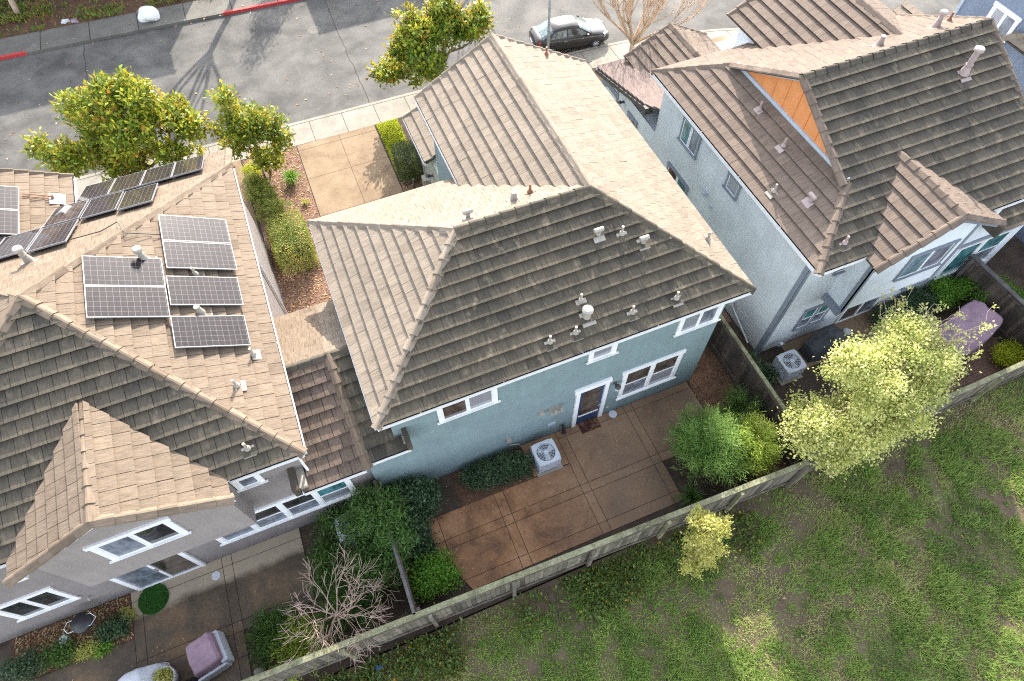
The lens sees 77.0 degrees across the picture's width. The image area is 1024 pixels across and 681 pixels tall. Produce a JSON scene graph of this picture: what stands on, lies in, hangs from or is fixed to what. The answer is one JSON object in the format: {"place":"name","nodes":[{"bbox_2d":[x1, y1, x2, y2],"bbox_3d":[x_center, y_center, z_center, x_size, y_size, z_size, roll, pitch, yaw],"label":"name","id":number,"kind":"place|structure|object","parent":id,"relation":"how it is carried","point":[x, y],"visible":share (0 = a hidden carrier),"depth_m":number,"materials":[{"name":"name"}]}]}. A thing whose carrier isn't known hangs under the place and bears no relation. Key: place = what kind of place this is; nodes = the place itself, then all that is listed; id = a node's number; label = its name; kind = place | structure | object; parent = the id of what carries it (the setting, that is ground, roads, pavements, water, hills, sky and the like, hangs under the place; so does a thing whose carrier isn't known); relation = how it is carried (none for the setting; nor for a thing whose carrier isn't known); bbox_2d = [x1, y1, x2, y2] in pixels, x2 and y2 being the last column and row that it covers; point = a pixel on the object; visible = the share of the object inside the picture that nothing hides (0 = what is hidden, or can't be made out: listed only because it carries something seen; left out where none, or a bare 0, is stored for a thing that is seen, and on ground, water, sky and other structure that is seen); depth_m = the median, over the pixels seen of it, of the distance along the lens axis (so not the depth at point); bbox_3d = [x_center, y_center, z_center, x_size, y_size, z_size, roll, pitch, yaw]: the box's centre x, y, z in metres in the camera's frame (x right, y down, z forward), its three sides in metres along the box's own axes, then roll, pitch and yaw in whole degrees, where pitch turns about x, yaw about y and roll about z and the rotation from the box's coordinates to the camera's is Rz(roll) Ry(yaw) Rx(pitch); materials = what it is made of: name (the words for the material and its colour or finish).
{"place":"outdoors","nodes":[
{"label":"outdoors","id":0,"kind":"place"},
{"bbox_2d":[0,0,195,38],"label":"planted bank","id":1,"kind":"structure","parent":0,"point":[49,23],"depth_m":34.36,"materials":[{"name":"brown plant"}]},
{"bbox_2d":[0,0,180,36],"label":"bank ground cover","id":2,"kind":"object","parent":1,"relation":"on","point":[94,13],"visible":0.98,"depth_m":34.17,"materials":[{"name":"green plant"}]},
{"bbox_2d":[0,0,276,55],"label":"pavement","id":3,"kind":"structure","parent":0,"point":[66,34],"depth_m":33.71,"materials":[{"name":"grey concrete"}]},
{"bbox_2d":[136,6,159,22],"bbox_3d":[-19.101,-17.171,33.741,1.061,0.611,1.003,23,62,14],"label":"rubbish bag","id":4,"kind":"object","parent":3,"relation":"on","point":[147,14],"visible":1,"depth_m":33.59,"materials":[{"name":"white plastic"}]},
{"bbox_2d":[33,528,314,680],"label":"patio","id":5,"kind":"structure","parent":0,"point":[202,610],"depth_m":18.75,"materials":[{"name":"concrete"}]},
{"bbox_2d":[118,662,170,680],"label":"covered table","id":6,"kind":"object","parent":5,"relation":"on","point":[145,673],"visible":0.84,"depth_m":17.23,"materials":[{"name":"white fabric"}]},
{"bbox_2d":[138,583,168,614],"bbox_3d":[-10.515,7.574,18.875,0.890,0.057,0.887,-20,60,-11],"label":"turf mat","id":7,"kind":"object","parent":5,"relation":"on","point":[153,599],"visible":1,"depth_m":18.86,"materials":[{"name":"green plant"}]},
{"bbox_2d":[152,666,179,680],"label":"planter","id":8,"kind":"object","parent":5,"relation":"on","point":[168,673],"visible":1,"depth_m":17.32,"materials":[{"name":"white ceramic"}]},
{"bbox_2d":[186,630,234,680],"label":"covered chair","id":9,"kind":"object","parent":5,"relation":"on","point":[209,656],"visible":1,"depth_m":17.42,"materials":[{"name":"pink fabric"}]},
{"bbox_2d":[11,345,787,680],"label":"leaf littered soil","id":10,"kind":"structure","parent":0,"point":[709,379],"depth_m":20.63,"materials":[{"name":"brown soil"}]},
{"bbox_2d":[0,643,50,680],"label":"perennial","id":11,"kind":"object","parent":10,"relation":"on","point":[17,670],"visible":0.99,"depth_m":17.74,"materials":[{"name":"green plant"}]},
{"bbox_2d":[35,633,79,672],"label":"perennial","id":12,"kind":"object","parent":10,"relation":"on","point":[61,651],"visible":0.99,"depth_m":17.92,"materials":[{"name":"green plant"}]},
{"bbox_2d":[14,596,133,680],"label":"fallen leaves","id":13,"kind":"object","parent":10,"relation":"on","point":[48,636],"visible":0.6,"depth_m":18.42,"materials":[{"name":"brown plant"}]},
{"bbox_2d":[64,612,103,635],"bbox_3d":[-12.046,8.045,18.256,0.822,0.707,0.558,-2,59,-1],"label":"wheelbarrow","id":14,"kind":"object","parent":10,"relation":"on","point":[81,622],"visible":0.98,"depth_m":17.97,"materials":[{"name":"black plastic"}]},
{"bbox_2d":[70,636,101,663],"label":"perennial","id":15,"kind":"object","parent":10,"relation":"on","point":[83,652],"visible":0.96,"depth_m":18.04,"materials":[{"name":"yellow plant"}]},
{"bbox_2d":[89,635,119,661],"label":"perennial","id":16,"kind":"object","parent":10,"relation":"on","point":[106,645],"visible":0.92,"depth_m":18.10,"materials":[{"name":"green plant"}]},
{"bbox_2d":[91,608,133,646],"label":"perennial","id":17,"kind":"object","parent":10,"relation":"on","point":[117,627],"visible":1,"depth_m":18.27,"materials":[{"name":"green plant"}]},
{"bbox_2d":[113,606,138,625],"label":"perennial","id":18,"kind":"object","parent":10,"relation":"on","point":[126,612],"visible":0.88,"depth_m":18.59,"materials":[{"name":"green plant"}]},
{"bbox_2d":[456,446,534,494],"bbox_3d":[-0.483,4.095,20.469,2.679,1.096,1.293,-13,59,-7],"label":"dark shrub","id":19,"kind":"object","parent":10,"relation":"on","point":[472,478],"visible":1,"depth_m":20.36,"materials":[{"name":"green plant"}]},
{"bbox_2d":[713,383,769,425],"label":"feathery shrub","id":20,"kind":"object","parent":10,"relation":"on","point":[736,404],"visible":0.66,"depth_m":21.04,"materials":[{"name":"green plant"}]},
{"bbox_2d":[718,401,783,481],"bbox_3d":[7.331,3.207,19.774,2.307,2.720,2.359,-20,60,-11],"label":"feathery shrub","id":21,"kind":"object","parent":10,"relation":"on","point":[765,448],"visible":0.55,"depth_m":19.33,"materials":[{"name":"green plant"}]},
{"bbox_2d":[76,30,738,197],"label":"pavement","id":22,"kind":"structure","parent":0,"point":[334,125],"depth_m":29.75,"materials":[{"name":"concrete"}]},
{"bbox_2d":[365,0,497,89],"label":"magnolia tree","id":23,"kind":"object","parent":22,"relation":"on","point":[416,33],"visible":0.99,"depth_m":27.20,"materials":[{"name":"green plant"}]},
{"bbox_2d":[547,0,550,48],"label":"street lamp","id":24,"kind":"object","parent":22,"relation":"on","point":[548,28],"depth_m":29.81,"materials":[{"name":"grey metal"}]},
{"bbox_2d":[232,35,727,229],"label":"driveway","id":25,"kind":"structure","parent":0,"point":[338,190],"depth_m":27.97,"materials":[{"name":"beige concrete"}]},
{"bbox_2d":[241,125,403,233],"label":"driveway joints","id":26,"kind":"object","parent":25,"relation":"on","point":[328,173],"visible":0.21,"depth_m":27.89,"materials":[{"name":"brown concrete"}]},
{"bbox_2d":[0,0,960,177],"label":"road","id":27,"kind":"structure","parent":0,"point":[264,70],"depth_m":32.46,"materials":[{"name":"grey asphalt"}]},
{"bbox_2d":[529,14,608,50],"bbox_3d":[2.842,-15.381,32.101,3.954,1.311,1.810,-13,59,-7],"label":"car","id":28,"kind":"object","parent":27,"relation":"on","point":[570,31],"visible":0.89,"depth_m":31.67,"materials":[{"name":"grey paint"}]},
{"bbox_2d":[243,146,731,322],"bbox_3d":[-1.865,-4.317,26.069,15.250,0.030,15.500,-20,60,-11],"label":"mulch bed","id":29,"kind":"object","parent":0,"point":[316,271],"visible":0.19,"depth_m":25.83,"materials":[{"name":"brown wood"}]},
{"bbox_2d":[203,79,295,174],"bbox_3d":[-10.369,-8.258,25.807,3.269,4.855,2.673,-20,60,-11],"label":"magnolia tree","id":30,"kind":"object","parent":29,"relation":"on","point":[254,124],"visible":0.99,"depth_m":25.20,"materials":[{"name":"green plant"}]},
{"bbox_2d":[241,171,271,193],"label":"rounded shrub","id":31,"kind":"object","parent":29,"relation":"on","point":[252,178],"visible":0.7,"depth_m":27.02,"materials":[{"name":"green plant"}]},
{"bbox_2d":[244,183,281,204],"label":"rounded shrub","id":32,"kind":"object","parent":29,"relation":"on","point":[267,191],"visible":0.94,"depth_m":26.63,"materials":[{"name":"green plant"}]},
{"bbox_2d":[253,195,292,224],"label":"rounded shrub","id":33,"kind":"object","parent":29,"relation":"on","point":[275,207],"visible":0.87,"depth_m":26.29,"materials":[{"name":"green plant"}]},
{"bbox_2d":[264,207,317,275],"bbox_3d":[-8.629,-3.868,25.184,1.582,1.280,2.655,-20,60,-11],"label":"box hedge","id":34,"kind":"object","parent":29,"relation":"on","point":[286,230],"visible":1,"depth_m":24.87,"materials":[{"name":"green plant"}]},
{"bbox_2d":[279,168,305,188],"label":"agapanthus","id":35,"kind":"object","parent":29,"relation":"on","point":[289,177],"visible":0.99,"depth_m":27.36,"materials":[{"name":"green plant"}]},
{"bbox_2d":[390,140,423,184],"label":"box hedge","id":36,"kind":"object","parent":29,"relation":"on","point":[413,151],"visible":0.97,"depth_m":27.07,"materials":[{"name":"green plant"}]},
{"bbox_2d":[375,68,602,181],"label":"lawn soil","id":37,"kind":"structure","parent":0,"point":[403,128],"depth_m":29.17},
{"bbox_2d":[375,117,421,180],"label":"lawn grass","id":38,"kind":"structure","parent":37,"relation":"on","point":[380,127],"depth_m":29.00,"materials":[{"name":"green plant"}]},
{"bbox_2d":[593,0,708,51],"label":"bare tree","id":39,"kind":"object","parent":37,"relation":"on","point":[633,39],"visible":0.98,"depth_m":28.92,"materials":[{"name":"brown plant"}]},
{"bbox_2d":[0,68,1023,680],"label":"yard soil","id":40,"kind":"structure","parent":0,"point":[1006,262],"depth_m":19.95,"materials":[{"name":"brown soil"}]},
{"bbox_2d":[17,64,212,181],"bbox_3d":[-14.934,-7.585,24.961,6.869,5.709,4.285,-20,60,-11],"label":"magnolia tree","id":41,"kind":"object","parent":40,"relation":"on","point":[113,149],"visible":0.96,"depth_m":23.63,"materials":[{"name":"green plant"}]},
{"bbox_2d":[0,147,380,642],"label":"house","id":42,"kind":"structure","parent":40,"relation":"on","point":[174,402],"depth_m":15.69,"materials":[{"name":"beige tile"}]},
{"bbox_2d":[0,586,80,622],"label":"window","id":43,"kind":"structure","parent":42,"relation":"in","point":[46,599],"depth_m":17.16,"materials":[{"name":"white glass"}]},
{"bbox_2d":[82,516,191,563],"bbox_3d":[-8.775,4.731,15.196,1.920,1.320,0.095,-20,60,-11],"label":"window","id":44,"kind":"structure","parent":42,"relation":"in","point":[161,531],"depth_m":15.17,"materials":[{"name":"white glass"}]},
{"bbox_2d":[110,551,205,590],"bbox_3d":[-10.116,6.463,18.210,2.030,2.300,0.090,-20,60,-11],"label":"door","id":45,"kind":"structure","parent":42,"relation":"in","point":[147,576],"depth_m":18.53,"materials":[{"name":"white glass"}]},
{"bbox_2d":[228,474,268,492],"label":"window","id":46,"kind":"structure","parent":42,"relation":"in","point":[256,480],"depth_m":16.32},
{"bbox_2d":[215,479,359,546],"bbox_3d":[-6.511,4.896,18.466,4.190,1.550,0.095,-20,60,-11],"label":"window","id":47,"kind":"structure","parent":42,"relation":"in","point":[270,515],"depth_m":18.64,"materials":[{"name":"white glass"}]},
{"bbox_2d":[239,599,314,676],"bbox_3d":[-6.599,8.250,18.052,2.092,0.751,2.161,-20,60,-11],"label":"feathery shrub","id":48,"kind":"object","parent":40,"relation":"on","point":[263,636],"visible":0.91,"depth_m":18.07,"materials":[{"name":"green plant"}]},
{"bbox_2d":[266,608,335,680],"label":"feathery shrub","id":49,"kind":"object","parent":40,"relation":"on","point":[292,653],"visible":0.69,"depth_m":17.94,"materials":[{"name":"green plant"}]},
{"bbox_2d":[277,543,410,671],"bbox_3d":[-4.555,7.235,17.569,3.856,2.740,3.361,-20,60,-11],"label":"bare tree","id":50,"kind":"object","parent":40,"relation":"on","point":[337,614],"visible":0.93,"depth_m":17.42,"materials":[{"name":"brown plant"}]},
{"bbox_2d":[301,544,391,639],"bbox_3d":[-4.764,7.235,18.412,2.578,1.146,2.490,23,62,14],"label":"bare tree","id":51,"kind":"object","parent":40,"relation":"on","point":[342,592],"visible":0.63,"depth_m":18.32,"materials":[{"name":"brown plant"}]},
{"bbox_2d":[334,514,367,550],"bbox_3d":[-4.872,5.705,19.549,0.900,0.800,0.900,-20,60,-11],"label":"air conditioner","id":52,"kind":"object","parent":40,"relation":"on","point":[341,540],"visible":0.2,"depth_m":19.25,"materials":[{"name":"metal"}]},
{"bbox_2d":[301,479,425,596],"bbox_3d":[-4.370,5.813,18.573,3.822,2.653,3.460,-20,60,-11],"label":"dark shrub","id":53,"kind":"object","parent":40,"relation":"on","point":[371,525],"visible":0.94,"depth_m":18.39,"materials":[{"name":"green plant"}]},
{"bbox_2d":[373,480,425,618],"bbox_3d":[-3.239,6.127,18.733,0.239,1.900,3.950,-20,60,-11],"label":"fence","id":54,"kind":"object","parent":40,"relation":"on","point":[414,607],"visible":0.46,"depth_m":17.68,"materials":[{"name":"brown wood"}]},
{"bbox_2d":[383,473,448,570],"bbox_3d":[-2.748,5.345,19.263,2.155,1.943,3.108,-20,60,-11],"label":"dark shrub","id":55,"kind":"object","parent":40,"relation":"on","point":[421,495],"visible":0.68,"depth_m":19.23,"materials":[{"name":"green plant"}]},
{"bbox_2d":[406,544,464,603],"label":"round bush","id":56,"kind":"object","parent":40,"relation":"on","point":[434,575],"visible":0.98,"depth_m":18.49,"materials":[{"name":"green plant"}]},
{"bbox_2d":[241,460,809,680],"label":"fence","id":57,"kind":"object","parent":40,"relation":"on","point":[728,500],"visible":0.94,"depth_m":17.97,"materials":[{"name":"grey wood"}]},
{"bbox_2d":[307,33,756,488],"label":"house","id":58,"kind":"structure","parent":40,"relation":"on","point":[542,251],"depth_m":17.37,"materials":[{"name":"brown tile"}]},
{"bbox_2d":[436,388,500,424],"bbox_3d":[-1.176,1.618,17.023,1.840,1.500,0.095,-20,60,-11],"label":"window","id":59,"kind":"structure","parent":58,"relation":"in","point":[489,398],"depth_m":17.33,"materials":[{"name":"white glass"}]},
{"bbox_2d":[571,377,612,426],"bbox_3d":[2.491,2.023,20.533,1.240,2.660,0.101,-20,60,-11],"label":"door","id":60,"kind":"structure","parent":58,"relation":"in","point":[590,400],"depth_m":20.38,"materials":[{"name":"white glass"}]},
{"bbox_2d":[586,344,618,364],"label":"window","id":61,"kind":"structure","parent":58,"relation":"in","point":[609,351],"depth_m":17.94,"materials":[{"name":"clear glass"}]},
{"bbox_2d":[615,349,686,400],"bbox_3d":[4.421,1.142,20.610,2.240,1.900,0.095,-20,60,-11],"label":"window","id":62,"kind":"structure","parent":58,"relation":"in","point":[659,371],"depth_m":20.57,"materials":[{"name":"white glass"}]},
{"bbox_2d":[673,304,724,337],"bbox_3d":[5.416,-0.709,18.375,1.560,1.500,0.095,-20,60,-11],"label":"window","id":63,"kind":"structure","parent":58,"relation":"in","point":[711,316],"depth_m":18.67,"materials":[{"name":"white glass"}]},
{"bbox_2d":[670,479,707,509],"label":"grass clump","id":64,"kind":"object","parent":40,"relation":"on","point":[693,496],"visible":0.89,"depth_m":19.98,"materials":[{"name":"green plant"}]},
{"bbox_2d":[663,394,760,490],"bbox_3d":[6.045,3.138,19.680,3.055,2.983,3.126,-20,60,-11],"label":"feathery shrub","id":65,"kind":"object","parent":40,"relation":"on","point":[701,442],"visible":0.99,"depth_m":19.31,"materials":[{"name":"green plant"}]},
{"bbox_2d":[741,345,779,395],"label":"ivy clump","id":66,"kind":"object","parent":40,"relation":"on","point":[762,367],"visible":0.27,"depth_m":22.25,"materials":[{"name":"green plant"}]},
{"bbox_2d":[707,314,817,466],"bbox_3d":[7.880,1.481,21.440,0.244,1.850,6.100,-19,60,-11],"label":"fence","id":67,"kind":"object","parent":40,"relation":"on","point":[734,358],"visible":0.53,"depth_m":21.25,"materials":[{"name":"brown wood"}]},
{"bbox_2d":[768,349,806,385],"bbox_3d":[9.562,0.882,22.291,0.900,0.800,0.900,-20,60,-11],"label":"air conditioner","id":68,"kind":"object","parent":40,"relation":"on","point":[790,365],"visible":0.98,"depth_m":22.09,"materials":[{"name":"metal"}]},
{"bbox_2d":[595,0,1023,354],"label":"house","id":69,"kind":"structure","parent":40,"relation":"on","point":[827,162],"depth_m":19.46,"materials":[{"name":"blue paint"}]},
{"bbox_2d":[666,161,688,194],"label":"window","id":70,"kind":"structure","parent":69,"relation":"in","point":[675,175],"depth_m":24.00,"materials":[{"name":"white glass"}]},
{"bbox_2d":[676,115,701,159],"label":"window","id":71,"kind":"structure","parent":69,"relation":"in","point":[690,139],"depth_m":22.36,"materials":[{"name":"white glass"}]},
{"bbox_2d":[721,170,741,201],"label":"window","id":72,"kind":"structure","parent":69,"relation":"in","point":[731,185],"depth_m":20.96,"materials":[{"name":"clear glass"}]},
{"bbox_2d":[792,303,829,331],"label":"window","id":73,"kind":"structure","parent":69,"relation":"in","point":[813,315],"depth_m":22.11,"materials":[{"name":"white glass"}]},
{"bbox_2d":[834,296,881,323],"bbox_3d":[12.534,-1.452,22.782,1.640,2.200,0.060,-20,60,-11],"label":"door","id":74,"kind":"structure","parent":69,"relation":"in","point":[864,307],"depth_m":23.37,"materials":[{"name":"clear glass"}]},
{"bbox_2d":[893,238,961,282],"bbox_3d":[12.735,-2.435,19.778,1.830,1.250,0.095,-20,60,-11],"label":"window","id":75,"kind":"structure","parent":69,"relation":"in","point":[931,258],"depth_m":19.79,"materials":[{"name":"white glass"}]},
{"bbox_2d":[933,238,988,279],"bbox_3d":[16.171,-2.909,23.210,1.210,1.800,0.095,-20,60,-11],"label":"window","id":76,"kind":"structure","parent":69,"relation":"in","point":[962,255],"depth_m":23.19,"materials":[{"name":"teal glass"}]},
{"bbox_2d":[975,228,1015,261],"bbox_3d":[17.286,-3.304,23.436,1.260,1.800,0.095,-20,60,-11],"label":"window","id":77,"kind":"structure","parent":69,"relation":"in","point":[991,244],"depth_m":23.28,"materials":[{"name":"teal glass"}]},
{"bbox_2d":[772,284,998,486],"bbox_3d":[10.474,1.751,18.969,6.545,5.674,3.712,-39,66,-20],"label":"pale leafy tree","id":78,"kind":"object","parent":40,"relation":"on","point":[877,403],"visible":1,"depth_m":17.59,"materials":[{"name":"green plant"}]},
{"bbox_2d":[866,300,914,324],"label":"garden bush","id":79,"kind":"object","parent":40,"relation":"on","point":[883,310],"visible":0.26,"depth_m":23.28,"materials":[{"name":"green plant"}]},
{"bbox_2d":[795,360,1023,482],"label":"fence","id":80,"kind":"object","parent":40,"relation":"on","point":[974,391],"visible":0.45,"depth_m":20.68,"materials":[{"name":"brown wood"}]},
{"bbox_2d":[893,284,945,319],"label":"garden bush","id":81,"kind":"object","parent":40,"relation":"on","point":[917,297],"visible":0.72,"depth_m":23.43,"materials":[{"name":"green plant"}]},
{"bbox_2d":[926,273,974,311],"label":"garden bush","id":82,"kind":"object","parent":40,"relation":"on","point":[955,291],"visible":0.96,"depth_m":23.51,"materials":[{"name":"green plant"}]},
{"bbox_2d":[946,254,1023,356],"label":"fence","id":83,"kind":"object","parent":40,"relation":"on","point":[994,283],"visible":0.66,"depth_m":22.80,"materials":[{"name":"brown wood"}]},
{"bbox_2d":[960,269,1014,304],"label":"garden bush","id":84,"kind":"object","parent":40,"relation":"on","point":[975,297],"visible":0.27,"depth_m":23.34,"materials":[{"name":"green plant"}]},
{"bbox_2d":[989,337,1023,374],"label":"garden bush","id":85,"kind":"object","parent":40,"relation":"on","point":[1010,353],"visible":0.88,"depth_m":22.34,"materials":[{"name":"green plant"}]},
{"bbox_2d":[427,382,703,589],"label":"patio","id":86,"kind":"structure","parent":0,"point":[601,454],"depth_m":20.32,"materials":[{"name":"brown concrete"}]},
{"bbox_2d":[29,404,673,680],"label":"fallen leaves","id":87,"kind":"object","parent":86,"relation":"on","point":[457,548],"visible":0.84,"depth_m":20.12,"materials":[{"name":"brown plant"}]},
{"bbox_2d":[528,438,562,477],"bbox_3d":[1.078,3.709,20.650,0.900,0.800,0.900,-20,60,-11],"label":"air conditioner","id":88,"kind":"object","parent":86,"relation":"on","point":[545,454],"visible":0.99,"depth_m":20.43,"materials":[{"name":"metal"}]},
{"bbox_2d":[577,416,600,433],"bbox_3d":[2.590,2.836,21.605,0.690,0.019,0.400,-20,60,-11],"label":"doormat","id":89,"kind":"object","parent":86,"relation":"on","point":[590,424],"visible":1,"depth_m":21.59,"materials":[{"name":"brown fabric"}]},
{"bbox_2d":[323,375,1023,680],"bbox_3d":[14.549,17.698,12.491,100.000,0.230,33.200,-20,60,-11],"label":"field","id":90,"kind":"structure","parent":0,"point":[890,467],"depth_m":18.83,"materials":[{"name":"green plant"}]},
{"bbox_2d":[26,12,223,54],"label":"kerb","id":91,"kind":"structure","parent":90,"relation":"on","point":[119,34],"depth_m":33.41,"materials":[{"name":"grey concrete"}]},
{"bbox_2d":[0,0,299,59],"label":"red kerb","id":92,"kind":"structure","parent":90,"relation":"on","point":[227,12],"depth_m":34.38,"materials":[{"name":"paint"}]},
{"bbox_2d":[76,28,739,179],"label":"kerb","id":93,"kind":"structure","parent":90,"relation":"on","point":[322,116],"depth_m":30.23,"materials":[{"name":"concrete"}]},
{"bbox_2d":[316,511,767,680],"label":"brambles","id":94,"kind":"object","parent":90,"relation":"on","point":[417,645],"visible":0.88,"depth_m":18.47,"materials":[{"name":"green plant"}]},
{"bbox_2d":[677,503,736,580],"bbox_3d":[5.460,5.790,17.893,1.925,3.413,1.626,9,59,6],"label":"yellow bush","id":95,"kind":"object","parent":90,"relation":"on","point":[707,549],"visible":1,"depth_m":17.32,"materials":[{"name":"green plant"}]},
{"bbox_2d":[781,303,887,367],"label":"patio","id":96,"kind":"structure","parent":0,"point":[859,322],"depth_m":23.41,"materials":[{"name":"brown concrete"}]},
{"bbox_2d":[798,325,845,362],"bbox_3d":[10.942,0.021,22.554,1.360,1.074,0.782,-23,61,-13],"label":"covered barbecue","id":97,"kind":"object","parent":96,"relation":"on","point":[814,344],"visible":0.93,"depth_m":22.28,"materials":[{"name":"black fabric"}]},
{"bbox_2d":[893,0,1023,242],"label":"house","id":98,"kind":"structure","parent":0,"point":[1007,16],"depth_m":23.60,"materials":[{"name":"paint"}]},
{"bbox_2d":[986,0,1022,43],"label":"window","id":99,"kind":"structure","parent":98,"relation":"in","point":[1006,20],"depth_m":23.58,"materials":[{"name":"clear glass"}]},
{"bbox_2d":[913,319,1009,399],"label":"brick paving","id":100,"kind":"structure","parent":0,"point":[987,367],"depth_m":22.58,"materials":[{"name":"brown brick"}]},
{"bbox_2d":[933,300,1002,360],"bbox_3d":[16.037,-0.364,22.724,2.150,1.068,1.486,-34,64,-18],"label":"covered sofa","id":101,"kind":"object","parent":100,"relation":"on","point":[976,312],"visible":0.69,"depth_m":22.45,"materials":[{"name":"purple fabric"}]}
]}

